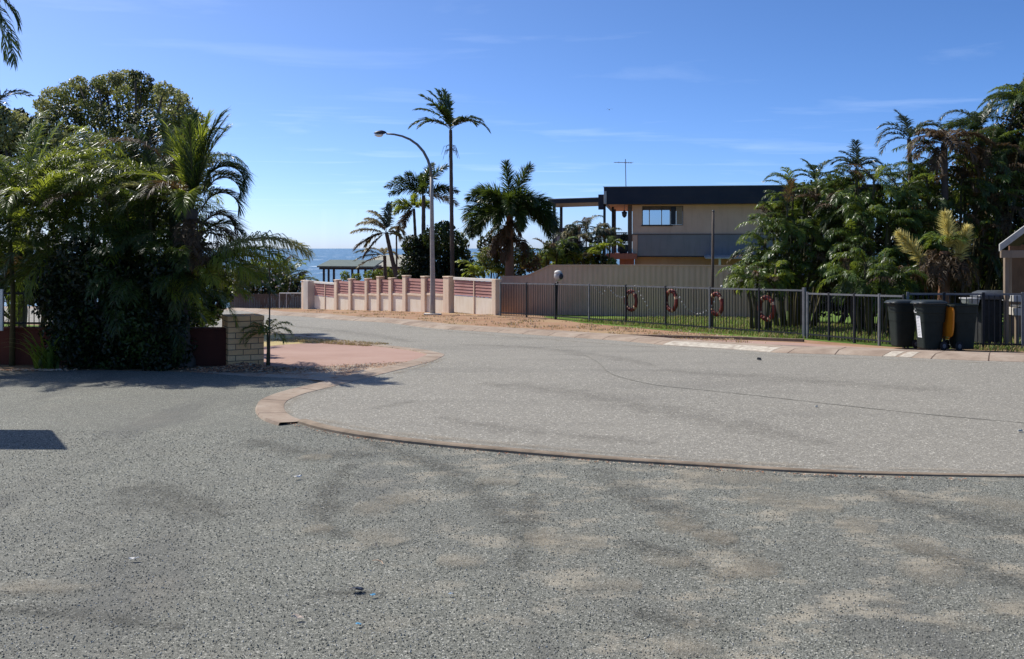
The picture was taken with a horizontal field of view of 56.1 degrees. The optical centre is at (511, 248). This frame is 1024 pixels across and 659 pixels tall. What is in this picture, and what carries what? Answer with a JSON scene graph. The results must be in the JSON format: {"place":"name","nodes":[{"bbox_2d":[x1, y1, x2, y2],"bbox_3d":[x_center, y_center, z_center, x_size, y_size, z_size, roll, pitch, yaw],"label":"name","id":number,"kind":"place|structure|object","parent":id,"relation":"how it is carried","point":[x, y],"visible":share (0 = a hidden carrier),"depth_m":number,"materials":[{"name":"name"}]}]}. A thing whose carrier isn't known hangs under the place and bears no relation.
{"place":"outdoors","nodes":[
{"label":"outdoors","id":0,"kind":"place"},
{"bbox_2d":[0,324,322,382],"bbox_3d":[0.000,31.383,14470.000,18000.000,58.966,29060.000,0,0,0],"label":"ground","id":1,"kind":"structure","parent":0,"point":[4,367],"depth_m":15.20,"materials":[{"name":"soil"}]},
{"bbox_2d":[9,325,81,368],"bbox_3d":[-7.279,1.542,15.053,1.412,0.716,1.222,0,0,0],"label":"strappy plant","id":2,"kind":"object","parent":1,"relation":"on","point":[47,359],"visible":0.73,"depth_m":14.98,"materials":[{"name":"green plant"}]},
{"bbox_2d":[0,111,133,365],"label":"cane palm","id":3,"kind":"object","parent":1,"relation":"on","point":[11,192],"visible":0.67,"depth_m":15.54,"materials":[{"name":"green plant"}]},
{"bbox_2d":[0,133,221,365],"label":"cane palm","id":4,"kind":"object","parent":1,"relation":"on","point":[164,211],"visible":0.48,"depth_m":15.19,"materials":[{"name":"green plant"}]},
{"bbox_2d":[0,326,225,365],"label":"garden wall","id":5,"kind":"structure","parent":1,"relation":"on","point":[210,348],"depth_m":15.57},
{"bbox_2d":[3,291,39,326],"bbox_3d":[-7.743,1.003,15.785,3.000,0.596,0.030,0,0,2],"label":"steel paling","id":6,"kind":"object","parent":5,"relation":"on","point":[18,322],"visible":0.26,"depth_m":15.79,"materials":[{"name":"black metal"}]},
{"bbox_2d":[29,235,200,370],"bbox_3d":[-6.335,1.014,15.255,2.595,2.448,1.334,0,0,0],"label":"dark shrub","id":7,"kind":"object","parent":1,"relation":"on","point":[64,308],"visible":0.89,"depth_m":14.95,"materials":[{"name":"green plant"}]},
{"bbox_2d":[19,112,252,329],"bbox_3d":[-6.137,-0.216,15.806,3.924,4.362,3.548,0,0,0],"label":"cane palm","id":8,"kind":"object","parent":1,"relation":"on","point":[121,169],"visible":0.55,"depth_m":15.55,"materials":[{"name":"green plant"}]},
{"bbox_2d":[90,105,316,367],"bbox_3d":[-4.819,-0.186,15.393,3.666,4.354,2.069,0,0,0],"label":"date like palm","id":9,"kind":"object","parent":1,"relation":"on","point":[192,164],"visible":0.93,"depth_m":15.24,"materials":[{"name":"green plant"}]},
{"bbox_2d":[5,321,443,424],"bbox_3d":[-15.386,2.277,28.574,44.067,0.834,8.541,0,0,44],"label":"kerb tip","id":10,"kind":"object","parent":1,"relation":"on","point":[270,409],"visible":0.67,"depth_m":13.14,"materials":[{"name":"concrete"}]},
{"bbox_2d":[264,334,313,346],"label":"straw verge","id":11,"kind":"structure","parent":10,"relation":"on","point":[273,342],"depth_m":22.32,"materials":[{"name":"yellow plant"}]},
{"bbox_2d":[189,361,404,380],"bbox_3d":[-3.070,1.906,15.545,2.756,0.032,3.144,0,0,25],"label":"rubble strip","id":12,"kind":"object","parent":1,"relation":"on","point":[319,374],"visible":0.53,"depth_m":14.50,"materials":[{"name":"gravel"}]},
{"bbox_2d":[172,362,318,373],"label":"mulch","id":13,"kind":"object","parent":12,"relation":"on","point":[240,366],"visible":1,"depth_m":14.81,"materials":[{"name":"brown plant"}]},
{"bbox_2d":[270,361,432,373],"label":"fallen leaves","id":14,"kind":"object","parent":12,"relation":"on","point":[335,366],"visible":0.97,"depth_m":15.25,"materials":[{"name":"brown plant"}]},
{"bbox_2d":[371,255,413,279],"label":"house","id":15,"kind":"structure","parent":1,"relation":"on","point":[389,261],"depth_m":67.25,"materials":[{"name":"white paint"}]},
{"bbox_2d":[552,228,580,263],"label":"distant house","id":16,"kind":"structure","parent":1,"relation":"on","point":[558,237],"depth_m":75.20,"materials":[{"name":"grey paint"}]},
{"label":"garden lawn","id":17,"kind":"structure","parent":1,"relation":"on","visible":0},
{"bbox_2d":[0,0,22,70],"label":"coconut palm","id":18,"kind":"object","parent":17,"relation":"on","point":[8,38],"visible":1,"depth_m":24.00,"materials":[{"name":"green plant"}]},
{"bbox_2d":[0,88,33,128],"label":"fan tipped palm","id":19,"kind":"object","parent":17,"relation":"on","point":[10,92],"visible":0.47,"depth_m":23.27,"materials":[{"name":"green plant"}]},
{"bbox_2d":[0,237,49,325],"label":"garden bush","id":20,"kind":"object","parent":17,"relation":"on","point":[8,274],"visible":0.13,"depth_m":20.42,"materials":[{"name":"green plant"}]},
{"bbox_2d":[0,102,88,325],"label":"broadleaf tree","id":21,"kind":"object","parent":17,"relation":"on","point":[18,120],"visible":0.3,"depth_m":20.75,"materials":[{"name":"green plant"}]},
{"bbox_2d":[32,69,213,240],"bbox_3d":[-11.139,-1.463,27.023,6.080,7.728,4.449,0,0,0],"label":"leafy tree","id":22,"kind":"object","parent":17,"relation":"on","point":[159,97],"visible":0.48,"depth_m":26.38,"materials":[{"name":"green plant"}]},
{"bbox_2d":[129,209,237,326],"bbox_3d":[-6.453,0.492,18.625,2.183,3.307,1.164,0,0,0],"label":"garden bush","id":23,"kind":"object","parent":17,"relation":"on","point":[216,310],"visible":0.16,"depth_m":18.50,"materials":[{"name":"green plant"}]},
{"bbox_2d":[255,343,425,368],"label":"driveway","id":24,"kind":"structure","parent":0,"point":[309,354],"depth_m":17.72,"materials":[{"name":"pink concrete"}]},
{"bbox_2d":[222,313,263,364],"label":"brick pillar","id":25,"kind":"structure","parent":24,"relation":"on","point":[252,351],"depth_m":15.52,"materials":[{"name":"beige brick"}]},
{"bbox_2d":[239,245,292,365],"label":"young palm","id":26,"kind":"object","parent":24,"relation":"on","point":[265,330],"visible":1,"depth_m":15.50,"materials":[{"name":"green plant"}]},
{"bbox_2d":[4,249,877,307],"bbox_3d":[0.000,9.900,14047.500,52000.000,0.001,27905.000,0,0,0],"label":"sea","id":27,"kind":"structure","parent":0,"point":[323,255],"depth_m":843.12,"materials":[{"name":"liquid"}]},
{"bbox_2d":[0,370,1023,658],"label":"gravel ground","id":28,"kind":"structure","parent":0,"point":[156,406],"depth_m":6.10,"materials":[{"name":"grey gravel"}]},
{"bbox_2d":[0,289,2,330],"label":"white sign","id":29,"kind":"object","parent":28,"relation":"on","point":[1,309],"visible":1,"depth_m":14.60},
{"bbox_2d":[0,368,87,370],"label":"leaf litter","id":30,"kind":"object","parent":28,"relation":"on","point":[31,369],"visible":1,"depth_m":14.82,"materials":[{"name":"brown plant"}]},
{"bbox_2d":[293,614,303,617],"bbox_3d":[-1.085,1.866,4.879,0.056,0.018,0.028,0,0,0],"label":"dead leaf","id":31,"kind":"object","parent":28,"relation":"on","point":[297,616],"visible":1,"depth_m":4.88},
{"bbox_2d":[290,422,966,480],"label":"gutter litter","id":32,"kind":"object","parent":28,"relation":"on","point":[634,463],"visible":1,"depth_m":8.31,"materials":[{"name":"brown plant"}]},
{"bbox_2d":[0,0,1023,248],"label":"sky","id":33,"kind":"structure","parent":0,"point":[695,92],"materials":[{"name":"blue"}]},
{"bbox_2d":[4,308,1023,473],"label":"road","id":34,"kind":"structure","parent":0,"point":[544,393],"depth_m":11.74,"materials":[{"name":"grey asphalt"}]},
{"bbox_2d":[297,419,1023,477],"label":"kerb","id":35,"kind":"structure","parent":34,"relation":"on","point":[325,427],"depth_m":8.57,"materials":[{"name":"grey concrete"}]},
{"bbox_2d":[582,354,1023,422],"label":"tar seam","id":36,"kind":"object","parent":34,"relation":"on","point":[782,398],"visible":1,"depth_m":12.11,"materials":[{"name":"black asphalt"}]},
{"bbox_2d":[257,308,941,350],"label":"verge","id":37,"kind":"structure","parent":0,"point":[503,321],"depth_m":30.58,"materials":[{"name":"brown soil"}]},
{"bbox_2d":[224,259,300,297],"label":"flowering bush","id":38,"kind":"object","parent":37,"relation":"on","point":[286,285],"visible":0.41,"depth_m":54.60,"materials":[{"name":"green plant"}]},
{"bbox_2d":[229,293,300,308],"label":"paling fence","id":39,"kind":"object","parent":37,"relation":"on","point":[284,300],"visible":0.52,"depth_m":51.96,"materials":[{"name":"grey metal"}]},
{"bbox_2d":[239,254,320,282],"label":"beach palm","id":40,"kind":"object","parent":37,"relation":"on","point":[302,274],"visible":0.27,"depth_m":56.16,"materials":[{"name":"green plant"}]},
{"bbox_2d":[317,260,382,281],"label":"pavilion","id":41,"kind":"structure","parent":37,"relation":"on","point":[348,265],"depth_m":62.02,"materials":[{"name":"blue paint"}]},
{"bbox_2d":[340,266,401,280],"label":"shrub","id":42,"kind":"object","parent":37,"relation":"on","point":[346,276],"visible":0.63,"depth_m":51.86,"materials":[{"name":"green plant"}]},
{"bbox_2d":[352,247,398,279],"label":"torn palm","id":43,"kind":"object","parent":37,"relation":"on","point":[381,250],"visible":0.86,"depth_m":47.35,"materials":[{"name":"plant"}]},
{"bbox_2d":[350,201,405,278],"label":"torn palm","id":44,"kind":"object","parent":37,"relation":"on","point":[384,222],"visible":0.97,"depth_m":46.95,"materials":[{"name":"plant"}]},
{"bbox_2d":[388,229,403,273],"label":"spiky palm","id":45,"kind":"object","parent":37,"relation":"on","point":[396,248],"visible":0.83,"depth_m":46.96,"materials":[{"name":"green plant"}]},
{"bbox_2d":[301,275,500,314],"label":"boundary wall","id":46,"kind":"structure","parent":37,"relation":"on","point":[405,293],"depth_m":41.69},
{"bbox_2d":[314,281,333,309],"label":"slatted gate","id":47,"kind":"structure","parent":46,"relation":"attached to","point":[322,292],"depth_m":47.68,"materials":[{"name":"metal"}]},
{"bbox_2d":[453,277,491,314],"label":"slatted gate","id":48,"kind":"structure","parent":46,"relation":"attached to","point":[470,289],"depth_m":36.31,"materials":[{"name":"metal"}]},
{"bbox_2d":[374,130,441,314],"bbox_3d":[-3.840,-0.839,35.300,2.476,6.980,0.500,0,0,0],"label":"street lamp","id":49,"kind":"object","parent":37,"relation":"on","point":[379,133],"visible":0.92,"depth_m":35.24,"materials":[{"name":"grey metal"}]},
{"bbox_2d":[391,193,429,236],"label":"foxtail palm","id":50,"kind":"object","parent":37,"relation":"on","point":[415,201],"visible":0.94,"depth_m":43.43,"materials":[{"name":"green plant"}]},
{"bbox_2d":[383,161,460,251],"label":"foxtail palm","id":51,"kind":"object","parent":37,"relation":"on","point":[419,183],"visible":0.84,"depth_m":42.95,"materials":[{"name":"green plant"}]},
{"bbox_2d":[397,220,477,280],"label":"round bush","id":52,"kind":"object","parent":37,"relation":"on","point":[417,257],"visible":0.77,"depth_m":41.97,"materials":[{"name":"green plant"}]},
{"bbox_2d":[408,88,490,275],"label":"tall palm","id":53,"kind":"object","parent":37,"relation":"on","point":[444,109],"visible":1,"depth_m":40.94,"materials":[{"name":"green plant"}]},
{"bbox_2d":[455,252,504,297],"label":"fern palm","id":54,"kind":"object","parent":37,"relation":"on","point":[475,269],"visible":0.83,"depth_m":38.04,"materials":[{"name":"green plant"}]},
{"bbox_2d":[458,159,561,275],"bbox_3d":[-0.066,-0.449,37.468,4.137,6.139,3.342,0,0,0],"label":"foxtail palm","id":55,"kind":"object","parent":37,"relation":"on","point":[495,206],"visible":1,"depth_m":37.05,"materials":[{"name":"green plant"}]},
{"bbox_2d":[477,228,542,278],"bbox_3d":[-0.121,0.933,38.677,2.695,3.530,2.031,0,0,0],"label":"rusty shrub","id":56,"kind":"object","parent":37,"relation":"on","point":[529,267],"visible":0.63,"depth_m":38.27,"materials":[{"name":"green plant"}]},
{"bbox_2d":[4,306,1023,361],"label":"kerb","id":57,"kind":"structure","parent":37,"relation":"on","point":[976,356],"depth_m":22.06,"materials":[{"name":"concrete"}]},
{"bbox_2d":[663,341,782,351],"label":"painted kerb","id":58,"kind":"structure","parent":57,"relation":"on","point":[723,346],"depth_m":20.08,"materials":[{"name":"paint"}]},
{"bbox_2d":[883,351,905,356],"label":"painted kerb","id":59,"kind":"structure","parent":57,"relation":"on","point":[893,353],"depth_m":17.34,"materials":[{"name":"paint"}]},
{"bbox_2d":[899,352,918,357],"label":"painted kerb","id":60,"kind":"structure","parent":57,"relation":"on","point":[909,354],"depth_m":17.07,"materials":[{"name":"paint"}]},
{"bbox_2d":[528,236,578,268],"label":"tree","id":61,"kind":"object","parent":37,"relation":"on","point":[552,246],"visible":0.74,"depth_m":39.91,"materials":[{"name":"green plant"}]},
{"bbox_2d":[554,270,562,318],"bbox_3d":[1.542,1.593,31.787,0.302,1.736,0.311,0,0,0],"label":"buoy post","id":62,"kind":"object","parent":37,"relation":"on","point":[558,275],"visible":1,"depth_m":31.71,"materials":[{"name":"white metal"}]},
{"bbox_2d":[533,239,618,269],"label":"garden shrub","id":63,"kind":"object","parent":37,"relation":"on","point":[606,259],"visible":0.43,"depth_m":40.55,"materials":[{"name":"green plant"}]},
{"bbox_2d":[553,215,621,260],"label":"tree","id":64,"kind":"object","parent":37,"relation":"on","point":[574,230],"visible":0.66,"depth_m":41.22,"materials":[{"name":"green plant"}]},
{"bbox_2d":[562,235,624,264],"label":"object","id":65,"kind":"object","parent":37,"relation":"on","point":[597,249],"visible":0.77,"depth_m":40.32,"materials":[{"name":"green plant"}]},
{"bbox_2d":[501,265,786,317],"bbox_3d":[4.249,1.575,33.791,10.671,2.029,0.060,0,0,29],"label":"sheet fence","id":66,"kind":"object","parent":37,"relation":"on","point":[573,299],"visible":0.48,"depth_m":33.97,"materials":[{"name":"grey metal"}]},
{"bbox_2d":[499,282,805,337],"bbox_3d":[3.352,1.717,28.895,0.075,1.514,13.390,0,0,-34],"label":"tube fence","id":67,"kind":"object","parent":37,"relation":"on","point":[664,323],"visible":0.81,"depth_m":27.38,"materials":[{"name":"grey metal"}]},
{"bbox_2d":[594,285,634,298],"bbox_3d":[3.096,1.313,29.339,0.059,0.422,1.997,0,0,-34],"label":"float string","id":68,"kind":"object","parent":67,"relation":"hanging from","point":[613,292],"visible":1,"depth_m":29.30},
{"bbox_2d":[624,290,637,311],"bbox_3d":[3.560,1.569,28.767,0.099,0.674,0.670,0,0,-28],"label":"life ring","id":69,"kind":"object","parent":67,"relation":"hanging from","point":[635,301],"visible":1,"depth_m":28.57,"materials":[{"name":"red plastic"}]},
{"bbox_2d":[667,289,677,312],"bbox_3d":[4.530,1.492,27.349,0.099,0.674,0.670,0,30,-22],"label":"life ring","id":70,"kind":"object","parent":67,"relation":"hanging from","point":[668,306],"visible":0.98,"depth_m":27.21,"materials":[{"name":"red plastic"}]},
{"bbox_2d":[676,285,722,314],"bbox_3d":[5.096,1.406,26.415,0.057,0.858,1.835,0,0,-34],"label":"float string","id":71,"kind":"object","parent":67,"relation":"hanging from","point":[706,310],"visible":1,"depth_m":26.32,"materials":[{"name":"white plastic"}]},
{"bbox_2d":[711,292,722,316],"bbox_3d":[5.508,1.508,25.920,0.099,0.674,0.670,0,12,-22],"label":"life ring","id":72,"kind":"object","parent":67,"relation":"hanging from","point":[720,297],"visible":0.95,"depth_m":25.74,"materials":[{"name":"red plastic"}]},
{"bbox_2d":[757,295,775,321],"bbox_3d":[6.485,1.536,24.491,0.099,0.674,0.670,0,21,-25],"label":"life ring","id":73,"kind":"object","parent":67,"relation":"hanging from","point":[772,308],"visible":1,"depth_m":24.35,"materials":[{"name":"red plastic"}]},
{"bbox_2d":[625,334,803,341],"bbox_3d":[4.552,2.157,23.257,4.848,0.112,0.318,0,0,22],"label":"edging step","id":74,"kind":"object","parent":37,"relation":"on","point":[743,338],"visible":0.73,"depth_m":23.10,"materials":[{"name":"beige concrete"}]},
{"bbox_2d":[548,184,881,308],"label":"beach house","id":75,"kind":"structure","parent":37,"relation":"on","point":[686,241],"depth_m":45.53,"materials":[{"name":"beige paint"}]},
{"bbox_2d":[614,159,632,184],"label":"tv antenna","id":76,"kind":"object","parent":75,"relation":"on","point":[625,162],"visible":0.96,"depth_m":46.63,"materials":[{"name":"grey metal"}]},
{"bbox_2d":[622,205,626,217],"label":"wall lantern","id":77,"kind":"object","parent":75,"relation":"hanging from","point":[624,213],"depth_m":45.93,"materials":[{"name":"black metal"}]},
{"bbox_2d":[641,206,682,225],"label":"window","id":78,"kind":"structure","parent":75,"relation":"in","point":[651,215],"depth_m":45.87,"materials":[{"name":"clear glass"}]},
{"bbox_2d":[884,299,917,347],"bbox_3d":[8.199,1.582,20.200,0.702,1.007,0.499,0,0,-6],"label":"wheelie bin","id":79,"kind":"object","parent":37,"relation":"on","point":[901,315],"visible":0.79,"depth_m":20.02,"materials":[{"name":"grey plastic"}]},
{"bbox_2d":[910,300,948,350],"bbox_3d":[8.428,1.546,19.420,0.702,1.007,0.499,0,0,-8],"label":"wheelie bin","id":80,"kind":"object","parent":37,"relation":"on","point":[930,317],"visible":1,"depth_m":19.24,"materials":[{"name":"grey plastic"}]},
{"bbox_2d":[617,233,627,252],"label":"potted plant","id":81,"kind":"object","parent":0,"point":[619,249],"visible":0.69,"depth_m":46.04,"materials":[{"name":"plant"}]},
{"bbox_2d":[687,339,870,347],"bbox_3d":[5.527,2.088,21.232,2.285,0.217,8.090,0,0,-44],"label":"apron","id":82,"kind":"object","parent":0,"point":[782,343],"visible":0.22,"depth_m":21.66,"materials":[{"name":"beige concrete"}]},
{"bbox_2d":[545,310,1023,351],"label":"lawn","id":83,"kind":"structure","parent":0,"point":[667,329],"depth_m":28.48,"materials":[{"name":"green plant"}]},
{"bbox_2d":[711,210,713,328],"bbox_3d":[5.549,0.708,26.601,0.117,3.515,0.082,0,0,0],"label":"flagpole","id":84,"kind":"object","parent":83,"relation":"on","point":[712,268],"visible":0.79,"depth_m":26.57,"materials":[{"name":"grey metal"}]},
{"bbox_2d":[716,260,799,330],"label":"golden cane palm","id":85,"kind":"object","parent":83,"relation":"on","point":[748,282],"visible":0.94,"depth_m":25.82,"materials":[{"name":"green plant"}]},
{"bbox_2d":[727,166,861,327],"bbox_3d":[8.117,0.006,27.298,4.053,4.667,2.880,0,0,0],"label":"golden cane palm","id":86,"kind":"object","parent":83,"relation":"on","point":[773,220],"visible":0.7,"depth_m":27.02,"materials":[{"name":"green plant"}]},
{"bbox_2d":[789,158,844,322],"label":"alexander palm","id":87,"kind":"object","parent":83,"relation":"on","point":[815,174],"visible":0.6,"depth_m":28.47,"materials":[{"name":"green plant"}]},
{"bbox_2d":[806,292,905,347],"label":"tube gate","id":88,"kind":"structure","parent":83,"relation":"on","point":[854,295],"depth_m":21.86,"materials":[{"name":"grey metal"}]},
{"bbox_2d":[829,139,884,270],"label":"alexander palm","id":89,"kind":"object","parent":83,"relation":"on","point":[857,150],"visible":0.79,"depth_m":28.60,"materials":[{"name":"green plant"}]},
{"bbox_2d":[815,243,928,335],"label":"golden cane palm","id":90,"kind":"object","parent":83,"relation":"on","point":[883,268],"visible":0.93,"depth_m":23.79,"materials":[{"name":"green plant"}]},
{"bbox_2d":[806,163,952,329],"bbox_3d":[10.175,-0.031,26.541,4.264,4.721,3.367,0,0,0],"label":"golden cane palm","id":91,"kind":"object","parent":83,"relation":"on","point":[900,216],"visible":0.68,"depth_m":26.42,"materials":[{"name":"green plant"}]},
{"bbox_2d":[762,176,1002,322],"bbox_3d":[11.577,0.107,29.309,7.985,4.689,2.250,0,0,0],"label":"hedge shrub","id":92,"kind":"object","parent":83,"relation":"on","point":[878,231],"visible":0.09,"depth_m":29.15,"materials":[{"name":"green plant"}]},
{"bbox_2d":[874,109,944,324],"bbox_3d":[12.029,-0.930,28.951,1.871,6.634,1.753,0,0,41],"label":"alexander palm","id":93,"kind":"object","parent":83,"relation":"on","point":[905,124],"visible":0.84,"depth_m":28.96,"materials":[{"name":"green plant"}]},
{"bbox_2d":[893,208,980,302],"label":"flowering palm","id":94,"kind":"object","parent":83,"relation":"on","point":[945,264],"visible":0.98,"depth_m":23.99,"materials":[{"name":"green plant"}]},
{"bbox_2d":[904,127,996,250],"bbox_3d":[12.691,-0.593,27.988,2.406,5.928,1.930,0,0,-31],"label":"queen palm","id":95,"kind":"object","parent":83,"relation":"on","point":[948,139],"visible":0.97,"depth_m":27.79,"materials":[{"name":"green plant"}]},
{"bbox_2d":[886,123,1023,311],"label":"golden cane palm","id":96,"kind":"object","parent":83,"relation":"on","point":[978,195],"visible":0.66,"depth_m":27.97,"materials":[{"name":"green plant"}]},
{"bbox_2d":[902,79,1023,274],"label":"dark thicket tree","id":97,"kind":"object","parent":83,"relation":"on","point":[1016,122],"visible":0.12,"depth_m":30.15,"materials":[{"name":"green plant"}]},
{"bbox_2d":[906,292,1023,348],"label":"yard fence","id":98,"kind":"object","parent":83,"relation":"on","point":[983,294],"visible":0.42,"depth_m":19.93,"materials":[{"name":"grey metal"}]},
{"bbox_2d":[917,181,1023,322],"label":"boundary shrub","id":99,"kind":"object","parent":83,"relation":"on","point":[986,243],"visible":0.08,"depth_m":29.34,"materials":[{"name":"green plant"}]},
{"bbox_2d":[937,95,1022,278],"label":"queen palm","id":100,"kind":"object","parent":83,"relation":"on","point":[974,120],"visible":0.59,"depth_m":29.93,"materials":[{"name":"green plant"}]},
{"bbox_2d":[959,290,1009,342],"bbox_3d":[10.254,1.490,20.900,0.980,1.140,0.540,0,0,0],"label":"barbecue","id":101,"kind":"object","parent":83,"relation":"on","point":[991,317],"visible":0.66,"depth_m":20.70,"materials":[{"name":"metal"}]},
{"bbox_2d":[977,73,1023,116],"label":"queen palm","id":102,"kind":"object","parent":83,"relation":"on","point":[1009,95],"visible":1,"depth_m":28.99,"materials":[{"name":"green plant"}]},
{"bbox_2d":[999,226,1023,345],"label":"garden shelter","id":103,"kind":"object","parent":83,"relation":"on","point":[1013,268],"visible":0.7,"depth_m":20.62,"materials":[{"name":"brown wood"}]},
{"bbox_2d":[1002,295,1020,345],"bbox_3d":[11.305,1.591,21.100,0.855,1.140,0.500,0,0,0],"label":"work bench","id":104,"kind":"object","parent":83,"relation":"on","point":[1014,308],"visible":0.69,"depth_m":20.91,"materials":[{"name":"wood"}]},
{"bbox_2d":[945,347,1023,352],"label":"soil","id":105,"kind":"structure","parent":0,"point":[971,350],"depth_m":19.41,"materials":[{"name":"brown soil"}]},
{"bbox_2d":[942,303,978,350],"bbox_3d":[9.026,1.587,19.385,0.620,0.926,0.499,0,0,-6],"label":"wheelie bin","id":106,"kind":"object","parent":105,"relation":"on","point":[959,324],"visible":0.78,"depth_m":19.20,"materials":[{"name":"grey plastic"}]},
{"label":"wheel rut","id":107,"kind":"structure","parent":0,"visible":0},
{"bbox_2d":[350,587,363,590],"bbox_3d":[-0.854,1.865,5.279,0.084,0.016,0.048,0,0,0],"label":"plastic scrap","id":108,"kind":"object","parent":107,"relation":"on","point":[358,588],"visible":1,"depth_m":5.26,"materials":[{"name":"grey plastic"}]}
]}

